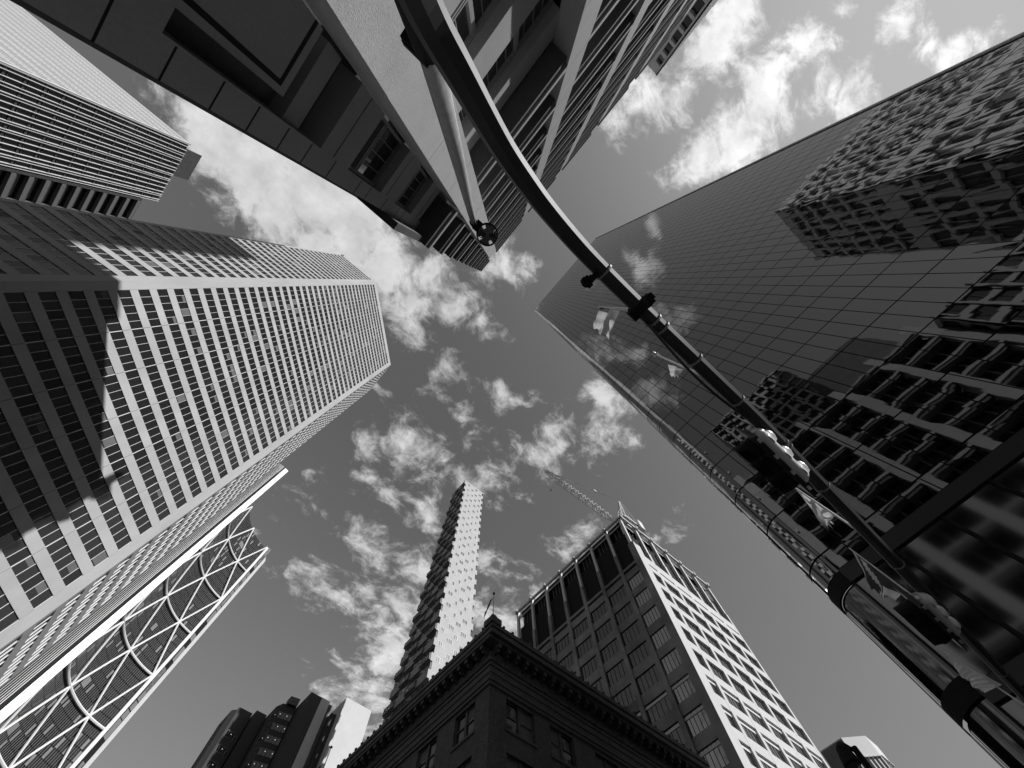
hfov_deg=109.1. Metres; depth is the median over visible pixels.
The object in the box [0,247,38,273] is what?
window
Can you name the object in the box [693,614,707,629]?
window
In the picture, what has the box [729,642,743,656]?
window
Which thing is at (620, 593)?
window
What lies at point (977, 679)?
arm flag
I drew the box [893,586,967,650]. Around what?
traffic light
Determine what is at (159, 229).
window
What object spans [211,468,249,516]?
window
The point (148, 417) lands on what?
window
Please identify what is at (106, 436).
window
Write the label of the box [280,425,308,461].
window
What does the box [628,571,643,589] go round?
window
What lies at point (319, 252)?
window
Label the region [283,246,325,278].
window
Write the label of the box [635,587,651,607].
window
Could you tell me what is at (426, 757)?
window
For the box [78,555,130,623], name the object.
window
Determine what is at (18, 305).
window
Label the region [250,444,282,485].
window
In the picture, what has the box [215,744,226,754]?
window
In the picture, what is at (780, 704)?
window
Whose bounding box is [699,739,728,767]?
window
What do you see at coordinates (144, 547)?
window
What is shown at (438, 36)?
signal mast
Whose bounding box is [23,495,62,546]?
window
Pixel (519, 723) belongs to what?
window
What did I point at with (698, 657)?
window
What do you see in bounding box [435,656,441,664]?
window
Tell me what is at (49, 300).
window
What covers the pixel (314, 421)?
window
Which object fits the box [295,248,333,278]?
window
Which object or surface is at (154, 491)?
window
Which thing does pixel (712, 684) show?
window
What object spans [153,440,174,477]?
window
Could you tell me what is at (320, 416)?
window
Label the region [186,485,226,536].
window
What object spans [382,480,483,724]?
slim tower
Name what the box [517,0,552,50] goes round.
window
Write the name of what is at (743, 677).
window
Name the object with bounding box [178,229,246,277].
window
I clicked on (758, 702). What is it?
window
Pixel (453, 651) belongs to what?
window
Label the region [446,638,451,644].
window
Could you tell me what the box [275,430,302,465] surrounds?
window
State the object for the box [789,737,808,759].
window
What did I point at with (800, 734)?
window
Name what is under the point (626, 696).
window
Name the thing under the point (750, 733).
window
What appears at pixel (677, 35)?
window
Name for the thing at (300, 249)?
window
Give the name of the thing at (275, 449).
window
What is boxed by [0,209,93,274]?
window
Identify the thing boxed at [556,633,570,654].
window
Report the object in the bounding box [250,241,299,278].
window
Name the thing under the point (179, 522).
window
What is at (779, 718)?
window
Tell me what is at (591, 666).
window
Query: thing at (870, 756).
window
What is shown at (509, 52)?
window
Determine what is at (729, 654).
window
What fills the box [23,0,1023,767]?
sky
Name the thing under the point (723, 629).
window
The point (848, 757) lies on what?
street light
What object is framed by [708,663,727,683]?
window
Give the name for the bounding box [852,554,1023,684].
street window
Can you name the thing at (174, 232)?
window
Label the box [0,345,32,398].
window
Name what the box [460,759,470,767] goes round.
window
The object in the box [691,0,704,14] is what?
window
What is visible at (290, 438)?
window
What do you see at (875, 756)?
window
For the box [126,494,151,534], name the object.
window
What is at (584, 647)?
window
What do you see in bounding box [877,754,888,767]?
window
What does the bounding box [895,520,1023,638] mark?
street window
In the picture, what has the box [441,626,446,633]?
window
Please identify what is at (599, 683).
window
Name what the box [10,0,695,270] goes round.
stone building
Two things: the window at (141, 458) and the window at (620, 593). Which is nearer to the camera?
the window at (141, 458)
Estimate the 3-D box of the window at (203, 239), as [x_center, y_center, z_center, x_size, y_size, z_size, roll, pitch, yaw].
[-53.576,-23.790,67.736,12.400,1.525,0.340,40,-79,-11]
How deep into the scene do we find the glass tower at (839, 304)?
34.65 m
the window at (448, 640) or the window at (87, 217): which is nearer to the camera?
the window at (87, 217)
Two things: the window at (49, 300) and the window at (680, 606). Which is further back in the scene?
the window at (680, 606)
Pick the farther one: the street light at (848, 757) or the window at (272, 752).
the window at (272, 752)
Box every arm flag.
[593,306,627,338]
[651,351,699,376]
[795,488,854,529]
[849,548,910,600]
[940,648,1023,705]
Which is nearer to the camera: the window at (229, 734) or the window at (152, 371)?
the window at (152, 371)
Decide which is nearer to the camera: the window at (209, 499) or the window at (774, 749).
the window at (209, 499)
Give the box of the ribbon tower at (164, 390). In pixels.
[0,198,390,686]
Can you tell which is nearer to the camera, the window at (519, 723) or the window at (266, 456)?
the window at (519, 723)
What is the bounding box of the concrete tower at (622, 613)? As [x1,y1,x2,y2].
[515,515,829,767]
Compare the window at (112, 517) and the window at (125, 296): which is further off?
the window at (125, 296)
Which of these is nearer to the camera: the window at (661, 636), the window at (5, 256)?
the window at (5, 256)
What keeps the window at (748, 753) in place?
in the concrete tower at (622, 613)
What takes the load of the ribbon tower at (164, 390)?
on the pavement
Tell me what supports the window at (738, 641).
in the concrete tower at (622, 613)
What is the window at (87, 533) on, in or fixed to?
in the ribbon tower at (164, 390)
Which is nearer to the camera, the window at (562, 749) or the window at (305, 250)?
the window at (562, 749)
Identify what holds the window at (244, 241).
in the ribbon tower at (164, 390)
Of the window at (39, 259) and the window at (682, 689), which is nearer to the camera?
the window at (39, 259)
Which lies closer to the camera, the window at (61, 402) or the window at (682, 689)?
the window at (61, 402)
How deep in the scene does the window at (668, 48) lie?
114.99 m
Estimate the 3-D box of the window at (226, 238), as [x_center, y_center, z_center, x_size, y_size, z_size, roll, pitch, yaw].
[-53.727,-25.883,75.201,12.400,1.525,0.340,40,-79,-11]
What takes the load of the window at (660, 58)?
in the office tower at (691, 20)
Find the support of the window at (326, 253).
in the ribbon tower at (164, 390)
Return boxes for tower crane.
[544,470,645,535]
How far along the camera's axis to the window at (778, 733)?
74.58 m
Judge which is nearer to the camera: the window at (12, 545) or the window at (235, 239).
the window at (12, 545)
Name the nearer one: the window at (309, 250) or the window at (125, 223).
the window at (125, 223)
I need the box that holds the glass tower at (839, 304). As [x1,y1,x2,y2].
[535,32,1023,767]
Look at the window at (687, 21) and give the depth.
103.57 m
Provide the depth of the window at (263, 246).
85.23 m
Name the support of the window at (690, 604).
in the concrete tower at (622, 613)
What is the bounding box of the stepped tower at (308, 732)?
[191,692,370,767]
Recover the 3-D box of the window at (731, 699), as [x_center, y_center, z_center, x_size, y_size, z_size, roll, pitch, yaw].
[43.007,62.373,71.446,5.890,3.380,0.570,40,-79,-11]
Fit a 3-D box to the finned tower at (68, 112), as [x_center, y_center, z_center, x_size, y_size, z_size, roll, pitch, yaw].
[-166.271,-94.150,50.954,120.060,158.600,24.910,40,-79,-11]
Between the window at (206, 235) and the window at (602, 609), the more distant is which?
the window at (602, 609)
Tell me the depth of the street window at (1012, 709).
15.81 m
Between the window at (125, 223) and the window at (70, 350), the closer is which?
the window at (70, 350)
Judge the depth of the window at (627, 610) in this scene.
91.92 m
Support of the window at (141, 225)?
in the ribbon tower at (164, 390)
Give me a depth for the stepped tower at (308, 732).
157.30 m
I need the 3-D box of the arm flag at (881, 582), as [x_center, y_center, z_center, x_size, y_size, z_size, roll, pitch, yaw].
[9.459,5.351,9.081,0.333,2.413,1.090,-19,-75,4]
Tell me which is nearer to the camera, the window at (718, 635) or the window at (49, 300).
the window at (49, 300)
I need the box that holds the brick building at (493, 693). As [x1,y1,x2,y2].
[337,614,709,767]
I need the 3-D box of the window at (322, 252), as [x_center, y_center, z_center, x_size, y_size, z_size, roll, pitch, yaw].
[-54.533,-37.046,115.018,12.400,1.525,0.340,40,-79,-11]
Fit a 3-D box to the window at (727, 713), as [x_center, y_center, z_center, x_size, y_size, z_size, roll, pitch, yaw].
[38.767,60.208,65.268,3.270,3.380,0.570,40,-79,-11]
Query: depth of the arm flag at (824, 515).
8.11 m
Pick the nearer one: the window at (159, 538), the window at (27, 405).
the window at (27, 405)
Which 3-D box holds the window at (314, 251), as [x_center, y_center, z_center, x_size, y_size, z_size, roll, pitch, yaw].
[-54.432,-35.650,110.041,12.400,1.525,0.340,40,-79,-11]
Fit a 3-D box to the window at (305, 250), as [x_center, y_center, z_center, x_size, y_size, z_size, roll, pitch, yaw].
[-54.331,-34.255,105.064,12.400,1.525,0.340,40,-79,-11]
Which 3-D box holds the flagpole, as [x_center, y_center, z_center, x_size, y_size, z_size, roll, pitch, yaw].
[-2.889,28.346,45.439,1.467,5.500,0.393,-17,-75,3]
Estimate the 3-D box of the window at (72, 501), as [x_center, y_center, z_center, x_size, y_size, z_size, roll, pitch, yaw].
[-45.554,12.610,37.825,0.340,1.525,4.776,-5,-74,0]
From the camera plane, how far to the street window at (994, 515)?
19.96 m
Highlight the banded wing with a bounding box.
[0,165,141,219]
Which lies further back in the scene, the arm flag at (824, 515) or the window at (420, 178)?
the window at (420, 178)
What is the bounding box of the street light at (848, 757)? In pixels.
[836,741,872,767]
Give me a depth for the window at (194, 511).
53.86 m
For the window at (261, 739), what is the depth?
155.45 m
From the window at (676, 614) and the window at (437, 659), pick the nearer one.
the window at (676, 614)
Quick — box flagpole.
[484,592,494,616]
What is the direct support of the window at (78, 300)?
in the ribbon tower at (164, 390)
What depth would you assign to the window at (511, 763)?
33.53 m
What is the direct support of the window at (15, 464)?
in the ribbon tower at (164, 390)
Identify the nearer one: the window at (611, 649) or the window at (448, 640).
the window at (611, 649)
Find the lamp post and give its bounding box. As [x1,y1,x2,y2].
[394,0,476,226]
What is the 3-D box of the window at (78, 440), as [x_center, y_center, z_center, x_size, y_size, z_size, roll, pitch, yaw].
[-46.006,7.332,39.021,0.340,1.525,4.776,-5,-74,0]
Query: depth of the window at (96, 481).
40.32 m
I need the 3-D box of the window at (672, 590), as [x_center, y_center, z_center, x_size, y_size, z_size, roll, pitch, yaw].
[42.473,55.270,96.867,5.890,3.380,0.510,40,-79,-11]
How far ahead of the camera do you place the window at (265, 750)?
151.35 m
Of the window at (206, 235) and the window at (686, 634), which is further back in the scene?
the window at (686, 634)
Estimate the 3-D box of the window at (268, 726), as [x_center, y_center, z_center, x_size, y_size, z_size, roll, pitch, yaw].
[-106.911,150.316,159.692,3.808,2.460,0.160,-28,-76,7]
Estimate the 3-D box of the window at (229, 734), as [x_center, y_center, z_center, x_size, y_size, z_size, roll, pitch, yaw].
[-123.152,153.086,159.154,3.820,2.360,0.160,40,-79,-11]
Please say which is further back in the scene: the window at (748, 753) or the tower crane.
the tower crane
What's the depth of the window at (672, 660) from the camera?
75.40 m
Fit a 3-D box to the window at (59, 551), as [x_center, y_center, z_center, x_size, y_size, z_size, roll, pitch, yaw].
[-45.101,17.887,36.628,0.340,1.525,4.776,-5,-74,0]
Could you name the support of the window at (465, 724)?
in the brick building at (493, 693)
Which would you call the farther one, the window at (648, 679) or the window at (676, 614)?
the window at (676, 614)
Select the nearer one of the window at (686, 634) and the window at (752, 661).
the window at (686, 634)
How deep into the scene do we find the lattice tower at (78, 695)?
226.58 m
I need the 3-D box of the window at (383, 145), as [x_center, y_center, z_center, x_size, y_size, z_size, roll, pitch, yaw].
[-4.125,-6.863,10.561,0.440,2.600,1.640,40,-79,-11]
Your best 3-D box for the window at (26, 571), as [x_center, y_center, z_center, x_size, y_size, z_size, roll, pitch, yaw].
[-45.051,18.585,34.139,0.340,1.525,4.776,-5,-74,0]
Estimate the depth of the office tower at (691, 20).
109.32 m
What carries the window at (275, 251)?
in the ribbon tower at (164, 390)
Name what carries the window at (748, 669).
in the concrete tower at (622, 613)
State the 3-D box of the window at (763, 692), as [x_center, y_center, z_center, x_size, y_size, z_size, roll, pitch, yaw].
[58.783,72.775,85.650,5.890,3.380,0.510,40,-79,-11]
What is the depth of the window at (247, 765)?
147.18 m
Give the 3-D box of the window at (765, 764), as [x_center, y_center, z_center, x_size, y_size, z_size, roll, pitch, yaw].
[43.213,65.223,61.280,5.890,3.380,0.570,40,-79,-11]
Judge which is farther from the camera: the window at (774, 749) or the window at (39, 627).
the window at (774, 749)
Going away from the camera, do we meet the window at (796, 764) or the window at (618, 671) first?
the window at (796, 764)
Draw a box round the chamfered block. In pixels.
[820,736,894,767]
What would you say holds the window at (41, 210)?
in the ribbon tower at (164, 390)
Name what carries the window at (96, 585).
in the ribbon tower at (164, 390)
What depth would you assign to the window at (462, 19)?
10.16 m
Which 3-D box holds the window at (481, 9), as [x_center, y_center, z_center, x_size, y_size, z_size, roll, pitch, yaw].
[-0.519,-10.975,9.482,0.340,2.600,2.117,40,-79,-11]
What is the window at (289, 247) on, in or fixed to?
in the ribbon tower at (164, 390)
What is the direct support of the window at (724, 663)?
in the concrete tower at (622, 613)
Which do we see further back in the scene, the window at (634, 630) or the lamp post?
the window at (634, 630)
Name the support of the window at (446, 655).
in the slim tower at (441, 630)
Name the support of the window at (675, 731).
in the concrete tower at (622, 613)
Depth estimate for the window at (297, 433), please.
78.84 m
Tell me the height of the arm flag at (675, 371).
2.240 m
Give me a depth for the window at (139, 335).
46.41 m
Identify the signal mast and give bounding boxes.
[398,0,1023,702]
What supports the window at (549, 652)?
in the concrete tower at (622, 613)
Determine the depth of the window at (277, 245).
92.68 m
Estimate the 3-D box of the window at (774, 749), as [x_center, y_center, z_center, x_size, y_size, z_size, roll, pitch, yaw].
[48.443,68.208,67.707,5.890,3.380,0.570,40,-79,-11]
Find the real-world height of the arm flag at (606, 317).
2.028 m
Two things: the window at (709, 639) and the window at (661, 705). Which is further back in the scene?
the window at (709, 639)
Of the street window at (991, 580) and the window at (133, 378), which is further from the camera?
the window at (133, 378)
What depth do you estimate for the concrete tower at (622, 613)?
86.11 m
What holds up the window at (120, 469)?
in the ribbon tower at (164, 390)
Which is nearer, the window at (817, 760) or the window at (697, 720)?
the window at (697, 720)
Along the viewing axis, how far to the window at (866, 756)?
104.07 m
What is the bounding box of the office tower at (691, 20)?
[648,0,717,75]
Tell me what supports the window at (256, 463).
in the ribbon tower at (164, 390)
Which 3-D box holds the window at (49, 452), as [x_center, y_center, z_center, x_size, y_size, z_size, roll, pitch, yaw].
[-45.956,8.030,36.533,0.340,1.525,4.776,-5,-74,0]
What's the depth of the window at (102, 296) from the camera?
42.62 m
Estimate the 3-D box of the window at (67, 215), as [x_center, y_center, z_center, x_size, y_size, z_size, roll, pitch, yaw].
[-53.174,-18.209,47.827,12.400,1.525,0.340,40,-79,-11]
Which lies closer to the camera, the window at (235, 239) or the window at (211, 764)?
the window at (235, 239)
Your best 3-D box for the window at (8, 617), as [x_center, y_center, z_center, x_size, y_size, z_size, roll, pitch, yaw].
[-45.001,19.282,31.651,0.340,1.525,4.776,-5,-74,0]
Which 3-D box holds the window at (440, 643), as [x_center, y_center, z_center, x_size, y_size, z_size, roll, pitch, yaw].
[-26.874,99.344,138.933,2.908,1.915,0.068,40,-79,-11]
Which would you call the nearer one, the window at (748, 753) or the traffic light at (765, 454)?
the traffic light at (765, 454)
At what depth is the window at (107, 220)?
52.79 m
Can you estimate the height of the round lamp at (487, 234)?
0.240 m
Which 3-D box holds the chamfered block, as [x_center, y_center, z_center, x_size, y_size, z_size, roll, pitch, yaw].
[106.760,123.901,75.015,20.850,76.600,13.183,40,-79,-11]
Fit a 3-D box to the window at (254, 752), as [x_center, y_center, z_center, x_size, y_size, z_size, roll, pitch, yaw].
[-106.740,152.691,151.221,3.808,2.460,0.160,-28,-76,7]
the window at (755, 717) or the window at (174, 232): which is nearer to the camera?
the window at (174, 232)
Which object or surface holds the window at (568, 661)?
in the concrete tower at (622, 613)
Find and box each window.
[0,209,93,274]
[0,227,68,274]
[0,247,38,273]
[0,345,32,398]
[0,409,20,457]
[0,451,42,503]
[0,512,30,566]
[0,588,18,632]
[0,612,53,685]
[0,634,22,667]
[1,201,116,275]
[3,292,43,342]
[10,555,52,608]
[13,394,52,444]
[23,341,63,390]
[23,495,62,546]
[24,588,85,666]
[29,205,136,275]
[35,439,72,488]
[36,291,72,338]
[46,537,82,586]
[47,387,81,433]
[52,572,107,644]
[54,209,154,275]
[57,337,90,382]
[57,481,91,528]
[67,291,98,335]
[67,429,99,475]
[76,380,106,424]
[76,521,108,566]
[78,213,171,275]
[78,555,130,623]
[85,334,114,376]
[85,469,115,513]
[94,290,121,331]
[94,420,122,463]
[98,216,187,276]
[101,374,129,415]
[101,540,151,604]
[102,507,131,549]
[109,331,135,371]
[111,458,137,499]
[117,219,200,276]
[117,290,141,329]
[118,413,143,452]
[122,525,171,587]
[125,369,149,408]
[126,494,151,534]
[132,328,155,366]
[133,449,156,487]
[135,222,213,276]
[137,289,160,326]
[138,406,162,443]
[139,515,185,574]
[145,365,167,402]
[147,482,169,520]
[151,225,224,276]
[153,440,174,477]
[157,504,200,559]
[165,227,236,277]
[173,495,213,546]
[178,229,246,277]
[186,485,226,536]
[191,231,255,277]
[199,476,238,526]
[202,233,263,277]
[205,760,217,767]
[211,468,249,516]
[213,235,271,277]
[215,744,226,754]
[222,236,278,277]
[222,463,256,507]
[224,730,235,739]
[232,238,285,277]
[232,456,266,499]
[241,239,291,277]
[242,449,275,491]
[243,760,252,767]
[249,747,259,756]
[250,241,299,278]
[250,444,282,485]
[256,734,266,743]
[257,242,305,278]
[260,438,290,477]
[261,748,267,755]
[263,723,272,731]
[264,243,310,278]
[266,433,297,472]
[268,751,274,758]
[269,711,278,719]
[271,244,315,278]
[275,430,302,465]
[277,245,320,278]
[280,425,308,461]
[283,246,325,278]
[287,421,314,455]
[289,247,329,278]
[294,416,320,449]
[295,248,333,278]
[300,249,337,278]
[305,250,341,278]
[309,250,344,278]
[314,251,348,278]
[319,252,351,278]
[322,252,354,278]
[326,253,357,278]
[349,116,403,186]
[395,167,427,209]
[417,738,436,767]
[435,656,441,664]
[438,641,444,648]
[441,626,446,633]
[443,652,449,660]
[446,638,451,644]
[450,704,474,753]
[451,0,474,48]
[451,649,457,655]
[458,109,468,127]
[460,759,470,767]
[470,0,499,34]
[482,31,517,91]
[505,701,537,748]
[507,755,528,767]
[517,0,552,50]
[545,648,552,658]
[550,727,575,767]
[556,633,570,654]
[558,652,573,668]
[573,618,588,638]
[577,636,593,658]
[581,655,598,679]
[591,602,607,623]
[591,677,604,691]
[595,618,613,642]
[595,755,615,767]
[601,638,619,662]
[606,659,627,686]
[609,585,626,606]
[613,684,635,706]
[615,601,634,625]
[621,620,641,645]
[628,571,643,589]
[628,641,650,668]
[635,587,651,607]
[636,665,660,694]
[642,605,660,626]
[645,691,672,724]
[651,625,670,649]
[657,54,664,63]
[660,648,682,674]
[664,42,672,53]
[664,722,685,743]
[666,584,679,597]
[671,674,695,703]
[672,29,681,41]
[672,609,681,621]
[675,601,689,615]
[681,14,691,29]
[682,629,692,642]
[684,598,697,611]
[684,618,701,636]
[684,704,710,737]
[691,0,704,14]
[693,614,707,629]
[694,652,705,667]
[696,640,713,658]
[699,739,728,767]
[701,611,714,624]
[704,633,720,650]
[707,678,720,696]
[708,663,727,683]
[711,628,725,642]
[716,655,732,672]
[718,624,730,636]
[722,689,743,712]
[723,648,738,663]
[723,709,737,729]
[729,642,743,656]
[730,679,748,698]
[734,636,746,648]
[736,670,752,687]
[739,720,762,746]
[741,661,757,678]
[741,744,757,767]
[745,706,766,729]
[746,655,759,668]
[751,694,769,714]
[756,684,771,701]
[757,755,774,767]
[759,675,773,690]
[762,736,786,763]
[768,722,787,744]
[770,708,788,727]
[774,698,790,715]
[786,753,801,767]
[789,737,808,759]
[790,723,808,742]
[809,752,824,767]
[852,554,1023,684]
[864,755,875,767]
[869,755,879,767]
[873,755,884,767]
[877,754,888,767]
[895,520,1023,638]
[939,484,1023,561]
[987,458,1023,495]
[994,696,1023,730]
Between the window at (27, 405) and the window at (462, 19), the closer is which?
the window at (462, 19)
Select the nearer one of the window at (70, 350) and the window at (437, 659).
the window at (70, 350)
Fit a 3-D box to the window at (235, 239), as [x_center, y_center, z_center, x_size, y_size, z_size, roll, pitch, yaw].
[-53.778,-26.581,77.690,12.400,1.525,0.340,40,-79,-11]
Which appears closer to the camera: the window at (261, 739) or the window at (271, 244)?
the window at (271, 244)
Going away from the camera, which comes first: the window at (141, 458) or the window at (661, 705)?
the window at (141, 458)
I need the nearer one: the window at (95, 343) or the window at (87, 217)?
the window at (95, 343)
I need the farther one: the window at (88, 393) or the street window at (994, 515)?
the window at (88, 393)
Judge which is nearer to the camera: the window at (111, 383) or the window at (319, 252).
the window at (111, 383)
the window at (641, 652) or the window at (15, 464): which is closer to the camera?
the window at (15, 464)
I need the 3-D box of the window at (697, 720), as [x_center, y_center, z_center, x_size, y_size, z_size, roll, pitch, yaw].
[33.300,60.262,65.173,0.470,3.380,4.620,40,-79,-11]
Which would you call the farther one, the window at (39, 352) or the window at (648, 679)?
the window at (648, 679)
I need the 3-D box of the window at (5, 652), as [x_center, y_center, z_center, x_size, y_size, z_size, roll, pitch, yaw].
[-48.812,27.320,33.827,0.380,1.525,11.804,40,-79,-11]
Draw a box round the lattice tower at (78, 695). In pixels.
[0,464,287,767]
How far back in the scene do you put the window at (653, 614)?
85.57 m
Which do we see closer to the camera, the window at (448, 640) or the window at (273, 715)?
the window at (448, 640)
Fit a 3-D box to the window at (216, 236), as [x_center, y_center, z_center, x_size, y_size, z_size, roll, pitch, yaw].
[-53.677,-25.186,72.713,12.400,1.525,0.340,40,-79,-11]
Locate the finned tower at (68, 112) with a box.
[0,0,201,201]
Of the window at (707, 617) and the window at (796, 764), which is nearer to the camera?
the window at (796, 764)
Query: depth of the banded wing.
108.20 m
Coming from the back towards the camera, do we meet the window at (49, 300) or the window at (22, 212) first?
the window at (22, 212)
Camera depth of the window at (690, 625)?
87.23 m
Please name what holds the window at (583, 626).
in the concrete tower at (622, 613)
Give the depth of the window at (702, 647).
82.07 m
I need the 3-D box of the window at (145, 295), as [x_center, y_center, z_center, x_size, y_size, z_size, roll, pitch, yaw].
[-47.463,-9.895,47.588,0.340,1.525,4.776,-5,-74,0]
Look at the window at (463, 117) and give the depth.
14.80 m
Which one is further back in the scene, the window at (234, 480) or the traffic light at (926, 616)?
the window at (234, 480)
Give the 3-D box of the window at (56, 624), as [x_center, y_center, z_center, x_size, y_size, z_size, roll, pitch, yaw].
[-48.913,25.924,38.804,0.380,1.525,11.804,40,-79,-11]
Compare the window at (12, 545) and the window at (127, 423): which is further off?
the window at (127, 423)
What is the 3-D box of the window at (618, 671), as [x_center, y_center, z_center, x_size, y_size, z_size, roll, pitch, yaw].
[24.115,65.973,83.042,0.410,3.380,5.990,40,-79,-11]
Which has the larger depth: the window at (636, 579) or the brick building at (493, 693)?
the window at (636, 579)
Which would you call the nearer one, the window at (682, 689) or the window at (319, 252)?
the window at (682, 689)
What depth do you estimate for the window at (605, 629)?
93.30 m
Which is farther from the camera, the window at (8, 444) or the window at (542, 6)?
the window at (8, 444)
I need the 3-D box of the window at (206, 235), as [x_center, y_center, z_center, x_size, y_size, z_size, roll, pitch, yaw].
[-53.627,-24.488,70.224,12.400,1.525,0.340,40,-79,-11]
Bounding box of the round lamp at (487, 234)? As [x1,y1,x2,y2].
[472,219,497,245]
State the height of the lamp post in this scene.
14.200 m
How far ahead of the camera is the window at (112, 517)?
41.62 m
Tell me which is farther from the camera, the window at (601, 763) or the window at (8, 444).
the window at (601, 763)
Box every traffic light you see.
[732,425,815,497]
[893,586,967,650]
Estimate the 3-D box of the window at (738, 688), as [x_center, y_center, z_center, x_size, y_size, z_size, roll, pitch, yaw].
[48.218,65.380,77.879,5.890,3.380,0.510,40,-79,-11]
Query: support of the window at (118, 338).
in the ribbon tower at (164, 390)
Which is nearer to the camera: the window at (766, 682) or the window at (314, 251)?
the window at (766, 682)

